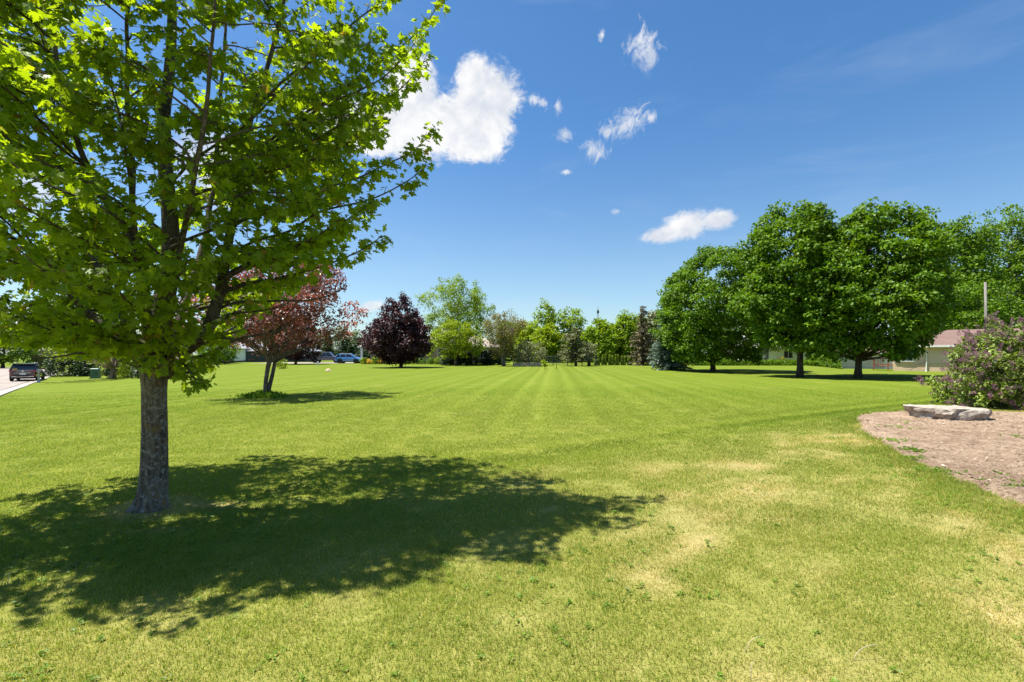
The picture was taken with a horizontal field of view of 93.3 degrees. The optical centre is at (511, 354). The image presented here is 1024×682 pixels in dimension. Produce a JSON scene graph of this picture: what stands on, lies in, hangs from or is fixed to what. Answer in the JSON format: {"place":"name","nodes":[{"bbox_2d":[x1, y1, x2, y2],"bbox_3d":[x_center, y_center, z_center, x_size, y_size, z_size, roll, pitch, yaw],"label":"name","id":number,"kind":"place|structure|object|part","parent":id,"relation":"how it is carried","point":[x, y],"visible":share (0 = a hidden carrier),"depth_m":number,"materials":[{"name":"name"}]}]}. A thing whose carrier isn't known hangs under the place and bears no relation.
{"place":"outdoors","nodes":[
{"label":"outdoors","id":0,"kind":"place"},
{"bbox_2d":[0,368,47,389],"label":"road","id":1,"kind":"structure","parent":0,"point":[5,382],"depth_m":47.89,"materials":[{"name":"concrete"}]},
{"bbox_2d":[9,362,44,380],"bbox_3d":[-48.944,1.743,48.877,2.380,1.859,5.015,0,0,-37],"label":"parked car","id":2,"kind":"object","parent":1,"relation":"on","point":[18,371],"visible":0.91,"depth_m":47.20,"materials":[{"name":"black paint"}]},
{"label":"windows","id":3,"kind":"part","parent":2,"relation":"part of","materials":[{"name":"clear glass"}]},
{"bbox_2d":[0,367,56,395],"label":"kerb","id":4,"kind":"structure","parent":1,"relation":"on","point":[8,390],"depth_m":35.61,"materials":[{"name":"concrete"}]},
{"bbox_2d":[204,343,322,362],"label":"grey roof house","id":5,"kind":"structure","parent":0,"point":[244,353],"depth_m":98.00,"materials":[{"name":"white"}]},
{"bbox_2d":[256,353,266,361],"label":"garage door","id":6,"kind":"structure","parent":5,"relation":"in","point":[262,359],"depth_m":97.92,"materials":[{"name":"grey"}]},
{"bbox_2d":[250,362,352,363],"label":"driveway","id":7,"kind":"structure","parent":0,"point":[304,362],"depth_m":89.76,"materials":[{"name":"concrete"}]},
{"bbox_2d":[307,352,337,362],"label":"pickup truck","id":8,"kind":"object","parent":7,"relation":"on","point":[328,355],"visible":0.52,"depth_m":86.08,"materials":[{"name":"grey paint"}]},
{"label":"windows","id":9,"kind":"part","parent":8,"relation":"part of","materials":[{"name":"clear glass"}]},
{"bbox_2d":[334,353,361,362],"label":"parked car","id":10,"kind":"object","parent":7,"relation":"on","point":[344,357],"visible":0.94,"depth_m":82.12,"materials":[{"name":"blue paint"}]},
{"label":"windows","id":11,"kind":"part","parent":10,"relation":"part of","materials":[{"name":"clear glass"}]},
{"bbox_2d":[357,330,503,362],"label":"brick house","id":12,"kind":"structure","parent":0,"point":[436,353],"depth_m":88.00,"materials":[{"name":"beige brick"}]},
{"bbox_2d":[438,348,447,358],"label":"window","id":13,"kind":"structure","parent":12,"relation":"in","point":[439,350],"depth_m":87.18,"materials":[{"name":"black glass"}]},
{"bbox_2d":[0,355,1023,681],"bbox_3d":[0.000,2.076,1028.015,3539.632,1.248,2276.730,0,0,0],"label":"lawn","id":14,"kind":"structure","parent":0,"point":[306,377],"depth_m":4.17,"materials":[{"name":"green plant"}]},
{"bbox_2d":[0,327,39,367],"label":"street tree","id":15,"kind":"object","parent":14,"relation":"on","point":[12,358],"visible":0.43,"depth_m":91.79,"materials":[{"name":"green plant"}]},
{"bbox_2d":[36,368,40,382],"bbox_3d":[-43.962,1.980,44.924,0.580,1.345,0.290,0,0,38],"label":"mailbox","id":16,"kind":"object","parent":14,"relation":"on","point":[38,371],"visible":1,"depth_m":44.83,"materials":[{"name":"metal"}]},
{"bbox_2d":[22,347,56,365],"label":"street tree","id":17,"kind":"object","parent":14,"relation":"on","point":[38,360],"visible":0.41,"depth_m":103.96,"materials":[{"name":"green plant"}]},
{"bbox_2d":[42,351,103,376],"bbox_3d":[-53.832,0.697,59.095,6.588,4.671,5.836,0,0,16],"label":"evergreen bush","id":18,"kind":"object","parent":14,"relation":"on","point":[61,367],"visible":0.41,"depth_m":57.61,"materials":[{"name":"green plant"}]},
{"bbox_2d":[41,300,140,378],"bbox_3d":[-39.814,-1.422,48.329,14.352,8.103,14.325,0,0,0],"label":"river birch","id":19,"kind":"object","parent":14,"relation":"on","point":[111,364],"visible":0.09,"depth_m":47.87,"materials":[{"name":"green plant"}]},
{"bbox_2d":[88,368,100,378],"bbox_3d":[-44.637,2.063,51.817,0.900,1.130,0.800,0,0,-20],"label":"utility box","id":20,"kind":"object","parent":14,"relation":"on","point":[95,373],"visible":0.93,"depth_m":51.55,"materials":[{"name":"green metal"}]},
{"bbox_2d":[66,358,131,376],"bbox_3d":[-50.926,0.538,59.928,7.124,5.323,7.283,0,0,0],"label":"evergreen bush","id":21,"kind":"object","parent":14,"relation":"on","point":[74,369],"visible":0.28,"depth_m":57.33,"materials":[{"name":"green plant"}]},
{"bbox_2d":[102,358,135,378],"bbox_3d":[-40.389,0.525,51.713,5.848,4.560,5.804,0,0,0],"label":"evergreen bush","id":22,"kind":"object","parent":14,"relation":"on","point":[107,374],"visible":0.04,"depth_m":49.90,"materials":[{"name":"green plant"}]},
{"bbox_2d":[115,362,132,378],"bbox_3d":[-37.561,1.609,47.048,1.797,1.878,1.999,0,0,-43],"label":"green bush","id":23,"kind":"object","parent":14,"relation":"on","point":[121,368],"visible":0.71,"depth_m":46.73,"materials":[{"name":"green plant"}]},
{"bbox_2d":[128,355,194,378],"bbox_3d":[-31.199,0.745,43.230,5.386,3.360,5.580,0,0,0],"label":"evergreen bush","id":24,"kind":"object","parent":14,"relation":"on","point":[135,372],"visible":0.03,"depth_m":41.54,"materials":[{"name":"green plant"}]},
{"bbox_2d":[195,344,241,364],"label":"garden tree","id":25,"kind":"object","parent":14,"relation":"on","point":[229,355],"visible":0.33,"depth_m":83.31,"materials":[{"name":"green plant"}]},
{"bbox_2d":[0,0,450,512],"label":"maple tree","id":26,"kind":"object","parent":14,"relation":"on","point":[162,348],"visible":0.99,"depth_m":4.27,"materials":[{"name":"green plant"}]},
{"bbox_2d":[230,389,291,398],"bbox_3d":[-9.246,1.425,17.907,2.158,0.329,1.685,0,0,0],"label":"grass tuft","id":27,"kind":"object","parent":14,"relation":"on","point":[263,394],"visible":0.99,"depth_m":17.66,"materials":[{"name":"green plant"}]},
{"bbox_2d":[177,262,368,391],"bbox_3d":[-8.763,-1.149,18.013,5.520,5.751,6.474,0,0,16],"label":"plum tree","id":28,"kind":"object","parent":14,"relation":"on","point":[279,319],"visible":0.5,"depth_m":17.87,"materials":[{"name":"red plant"}]},
{"bbox_2d":[276,358,288,368],"bbox_3d":[-24.479,1.005,51.306,1.596,1.492,1.427,0,0,26],"label":"green bush","id":29,"kind":"object","parent":14,"relation":"on","point":[280,364],"visible":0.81,"depth_m":51.15,"materials":[{"name":"green plant"}]},
{"bbox_2d":[267,319,322,363],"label":"maroon maple","id":30,"kind":"object","parent":14,"relation":"on","point":[299,355],"visible":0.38,"depth_m":73.86,"materials":[{"name":"brown plant"}]},
{"bbox_2d":[315,334,335,351],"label":"hazy tree","id":31,"kind":"object","parent":14,"relation":"on","point":[324,342],"visible":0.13,"depth_m":149.94,"materials":[{"name":"green plant"}]},
{"bbox_2d":[320,333,336,355],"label":"spruce tree","id":32,"kind":"object","parent":14,"relation":"on","point":[325,347],"visible":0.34,"depth_m":127.53,"materials":[{"name":"green plant"}]},
{"bbox_2d":[328,325,344,353],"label":"hazy tree","id":33,"kind":"object","parent":14,"relation":"on","point":[335,340],"visible":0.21,"depth_m":158.31,"materials":[{"name":"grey plant"}]},
{"bbox_2d":[335,326,352,354],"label":"spruce tree","id":34,"kind":"object","parent":14,"relation":"on","point":[344,348],"visible":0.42,"depth_m":134.26,"materials":[{"name":"green plant"}]},
{"bbox_2d":[346,345,356,354],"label":"spruce tree","id":35,"kind":"object","parent":14,"relation":"on","point":[350,350],"visible":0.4,"depth_m":115.62,"materials":[{"name":"green plant"}]},
{"bbox_2d":[346,329,369,358],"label":"hazy tree","id":36,"kind":"object","parent":14,"relation":"on","point":[355,342],"visible":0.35,"depth_m":148.52,"materials":[{"name":"green plant"}]},
{"bbox_2d":[355,349,367,358],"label":"evergreen bush","id":37,"kind":"object","parent":14,"relation":"on","point":[358,354],"visible":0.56,"depth_m":103.80,"materials":[{"name":"green plant"}]},
{"bbox_2d":[360,357,366,363],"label":"garden bush","id":38,"kind":"object","parent":14,"relation":"on","point":[363,359],"visible":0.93,"depth_m":75.74,"materials":[{"name":"green plant"}]},
{"bbox_2d":[356,291,434,367],"bbox_3d":[-13.208,-2.873,56.433,8.910,9.074,8.664,0,0,27],"label":"maroon maple","id":39,"kind":"object","parent":14,"relation":"on","point":[394,335],"visible":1,"depth_m":54.77,"materials":[{"name":"purple plant"}]},
{"bbox_2d":[417,358,425,363],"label":"garden bush","id":40,"kind":"object","parent":14,"relation":"on","point":[421,361],"visible":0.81,"depth_m":75.81,"materials":[{"name":"green plant"}]},
{"bbox_2d":[426,357,434,363],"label":"garden bush","id":41,"kind":"object","parent":14,"relation":"on","point":[430,360],"visible":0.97,"depth_m":75.71,"materials":[{"name":"green plant"}]},
{"bbox_2d":[433,357,440,363],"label":"garden bush","id":42,"kind":"object","parent":14,"relation":"on","point":[436,360],"visible":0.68,"depth_m":75.72,"materials":[{"name":"green plant"}]},
{"bbox_2d":[440,349,462,364],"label":"yew bush","id":43,"kind":"object","parent":14,"relation":"on","point":[446,361],"visible":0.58,"depth_m":68.87,"materials":[{"name":"green plant"}]},
{"bbox_2d":[426,318,485,365],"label":"lime tree","id":44,"kind":"object","parent":14,"relation":"on","point":[463,345],"visible":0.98,"depth_m":65.06,"materials":[{"name":"green plant"}]},
{"bbox_2d":[412,273,501,348],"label":"feathery tree","id":45,"kind":"object","parent":14,"relation":"on","point":[459,304],"visible":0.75,"depth_m":70.55,"materials":[{"name":"green plant"}]},
{"bbox_2d":[459,348,486,364],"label":"yew bush","id":46,"kind":"object","parent":14,"relation":"on","point":[474,359],"visible":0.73,"depth_m":69.26,"materials":[{"name":"green plant"}]},
{"bbox_2d":[481,348,501,364],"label":"yew bush","id":47,"kind":"object","parent":14,"relation":"on","point":[488,358],"visible":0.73,"depth_m":69.24,"materials":[{"name":"green plant"}]},
{"bbox_2d":[482,308,529,365],"bbox_3d":[-0.907,-2.167,62.753,6.546,7.722,5.561,0,0,0],"label":"corkscrew tree","id":48,"kind":"object","parent":14,"relation":"on","point":[504,337],"visible":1,"depth_m":62.42,"materials":[{"name":"plant"}]},
{"bbox_2d":[498,321,517,361],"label":"background tree","id":49,"kind":"object","parent":14,"relation":"on","point":[509,360],"visible":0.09,"depth_m":102.26,"materials":[{"name":"green plant"}]},
{"bbox_2d":[0,408,1023,681],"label":"weeds","id":50,"kind":"object","parent":14,"relation":"on","point":[946,470],"visible":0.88,"depth_m":3.98,"materials":[{"name":"green plant"}]},
{"bbox_2d":[511,320,540,361],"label":"background tree","id":51,"kind":"object","parent":14,"relation":"on","point":[522,337],"visible":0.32,"depth_m":98.04,"materials":[{"name":"green plant"}]},
{"bbox_2d":[507,340,547,365],"bbox_3d":[2.071,-0.075,64.467,5.828,3.662,5.492,0,0,-27],"label":"crab apple","id":52,"kind":"object","parent":14,"relation":"on","point":[529,353],"visible":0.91,"depth_m":63.67,"materials":[{"name":"green plant"}]},
{"bbox_2d":[513,363,541,365],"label":"stone wall","id":53,"kind":"structure","parent":14,"relation":"on","point":[528,364],"depth_m":60.80,"materials":[{"name":"grey stone"}]},
{"bbox_2d":[526,298,559,347],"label":"background tree","id":54,"kind":"object","parent":14,"relation":"on","point":[550,316],"visible":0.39,"depth_m":95.26,"materials":[{"name":"green plant"}]},
{"bbox_2d":[541,359,548,367],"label":"sapling","id":55,"kind":"object","parent":14,"relation":"on","point":[543,363],"visible":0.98,"depth_m":49.95,"materials":[{"name":"green plant"}]},
{"bbox_2d":[531,322,568,362],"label":"background tree","id":56,"kind":"object","parent":14,"relation":"on","point":[547,334],"visible":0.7,"depth_m":88.28,"materials":[{"name":"green plant"}]},
{"bbox_2d":[538,356,596,365],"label":"wire fence","id":57,"kind":"object","parent":14,"relation":"on","point":[567,363],"visible":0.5,"depth_m":65.98,"materials":[{"name":"grey metal"}]},
{"bbox_2d":[552,306,588,361],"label":"background tree","id":58,"kind":"object","parent":14,"relation":"on","point":[573,319],"visible":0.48,"depth_m":97.03,"materials":[{"name":"green plant"}]},
{"bbox_2d":[557,327,598,365],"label":"pine tree","id":59,"kind":"object","parent":14,"relation":"on","point":[574,354],"visible":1,"depth_m":63.53,"materials":[{"name":"green plant"}]},
{"bbox_2d":[583,343,596,365],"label":"pine tree","id":60,"kind":"object","parent":14,"relation":"on","point":[591,354],"visible":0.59,"depth_m":65.77,"materials":[{"name":"green plant"}]},
{"bbox_2d":[579,317,620,362],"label":"background tree","id":61,"kind":"object","parent":14,"relation":"on","point":[598,334],"visible":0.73,"depth_m":90.24,"materials":[{"name":"green plant"}]},
{"bbox_2d":[612,309,642,361],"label":"background tree","id":62,"kind":"object","parent":14,"relation":"on","point":[625,326],"visible":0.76,"depth_m":92.49,"materials":[{"name":"green plant"}]},
{"bbox_2d":[630,315,648,361],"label":"background tree","id":63,"kind":"object","parent":14,"relation":"on","point":[636,331],"visible":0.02,"depth_m":99.05,"materials":[{"name":"green plant"}]},
{"bbox_2d":[626,306,658,365],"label":"spruce tree","id":64,"kind":"object","parent":14,"relation":"on","point":[642,349],"visible":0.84,"depth_m":66.70,"materials":[{"name":"green plant"}]},
{"bbox_2d":[640,308,663,359],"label":"background tree","id":65,"kind":"object","parent":14,"relation":"on","point":[651,316],"visible":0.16,"depth_m":90.86,"materials":[{"name":"green plant"}]},
{"bbox_2d":[647,319,695,370],"bbox_3d":[15.819,-1.565,48.017,4.987,7.250,5.334,0,0,0],"label":"spruce tree","id":66,"kind":"object","parent":14,"relation":"on","point":[667,363],"visible":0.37,"depth_m":47.45,"materials":[{"name":"green plant"}]},
{"bbox_2d":[681,299,724,355],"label":"tree","id":67,"kind":"object","parent":14,"relation":"on","point":[708,320],"visible":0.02,"depth_m":90.56,"materials":[{"name":"green plant"}]},
{"bbox_2d":[648,243,782,370],"bbox_3d":[19.261,-4.244,44.684,12.288,11.861,13.039,0,0,0],"label":"maple tree","id":68,"kind":"object","parent":14,"relation":"on","point":[688,291],"visible":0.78,"depth_m":42.02,"materials":[{"name":"green plant"}]},
{"bbox_2d":[691,358,841,368],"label":"undergrowth","id":69,"kind":"object","parent":14,"relation":"on","point":[788,362],"visible":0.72,"depth_m":66.21,"materials":[{"name":"green plant"}]},
{"bbox_2d":[738,303,794,360],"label":"yard tree","id":70,"kind":"object","parent":14,"relation":"on","point":[770,350],"visible":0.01,"depth_m":73.79,"materials":[{"name":"green plant"}]},
{"bbox_2d":[725,199,876,376],"bbox_3d":[19.661,-4.521,33.594,8.906,12.454,8.296,0,0,29],"label":"maple tree","id":71,"kind":"object","parent":14,"relation":"on","point":[766,274],"visible":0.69,"depth_m":32.20,"materials":[{"name":"green plant"}]},
{"bbox_2d":[805,354,831,365],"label":"yard bush","id":72,"kind":"object","parent":14,"relation":"on","point":[824,359],"visible":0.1,"depth_m":68.17,"materials":[{"name":"green plant"}]},
{"bbox_2d":[792,196,970,377],"bbox_3d":[23.462,-4.323,32.494,10.207,12.013,11.556,0,0,0],"label":"maple tree","id":73,"kind":"object","parent":14,"relation":"on","point":[913,309],"visible":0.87,"depth_m":29.63,"materials":[{"name":"green plant"}]},
{"bbox_2d":[873,357,893,369],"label":"wooden deck","id":74,"kind":"structure","parent":14,"relation":"on","point":[880,364],"depth_m":46.13,"materials":[{"name":"red wood"}]},
{"bbox_2d":[857,410,1023,503],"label":"dirt bed","id":75,"kind":"object","parent":14,"relation":"on","point":[981,449],"visible":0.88,"depth_m":7.74,"materials":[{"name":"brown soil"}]},
{"bbox_2d":[903,404,992,420],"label":"stone slab","id":76,"kind":"structure","parent":75,"relation":"on","point":[957,412],"depth_m":10.56,"materials":[{"name":"stone"}]},
{"bbox_2d":[892,328,1021,371],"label":"ranch house","id":77,"kind":"structure","parent":14,"relation":"on","point":[931,359],"depth_m":43.50,"materials":[{"name":"beige brick"}]},
{"bbox_2d":[900,357,913,361],"bbox_3d":[36.227,0.177,44.346,0.990,0.995,0.160,0,0,38],"label":"window","id":78,"kind":"structure","parent":77,"relation":"in","point":[910,358],"depth_m":44.26,"materials":[{"name":"white paint"}]},
{"bbox_2d":[913,311,1023,409],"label":"lilac bush","id":79,"kind":"object","parent":14,"relation":"on","point":[977,364],"visible":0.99,"depth_m":13.39,"materials":[{"name":"green plant"}]},
{"bbox_2d":[932,211,1006,327],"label":"tall tree","id":80,"kind":"object","parent":14,"relation":"on","point":[971,244],"visible":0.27,"depth_m":67.66,"materials":[{"name":"green plant"}]},
{"bbox_2d":[931,274,1023,333],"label":"tree","id":81,"kind":"object","parent":14,"relation":"on","point":[995,305],"visible":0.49,"depth_m":59.88,"materials":[{"name":"green plant"}]},
{"bbox_2d":[956,203,1023,324],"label":"tall tree","id":82,"kind":"object","parent":14,"relation":"on","point":[1018,268],"visible":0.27,"depth_m":72.28,"materials":[{"name":"green plant"}]},
{"bbox_2d":[984,282,1019,343],"bbox_3d":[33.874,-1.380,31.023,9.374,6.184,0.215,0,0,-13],"label":"utility pole","id":83,"kind":"object","parent":14,"relation":"on","point":[985,301],"visible":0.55,"depth_m":29.96,"materials":[{"name":"grey wood"}]},
{"bbox_2d":[999,228,1023,313],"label":"tall tree","id":84,"kind":"object","parent":14,"relation":"on","point":[1017,242],"visible":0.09,"depth_m":75.10,"materials":[{"name":"green plant"}]},
{"bbox_2d":[0,0,1023,354],"label":"sky","id":85,"kind":"structure","parent":0,"point":[588,150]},
{"bbox_2d":[723,335,812,359],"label":"white house","id":86,"kind":"structure","parent":0,"point":[777,354],"depth_m":81.99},
{"bbox_2d":[763,351,775,359],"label":"garage door","id":87,"kind":"structure","parent":86,"relation":"in","point":[772,354],"depth_m":81.94,"materials":[{"name":"white paint"}]},
{"bbox_2d":[783,351,793,358],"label":"window","id":88,"kind":"structure","parent":86,"relation":"in","point":[787,355],"depth_m":81.98,"materials":[{"name":"black glass"}]},
{"bbox_2d":[836,350,892,368],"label":"pale garage","id":89,"kind":"structure","parent":0,"point":[850,364],"depth_m":68.72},
{"bbox_2d":[884,359,892,368],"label":"door","id":90,"kind":"structure","parent":89,"relation":"in","point":[885,360],"depth_m":67.93,"materials":[{"name":"white paint"}]}
]}

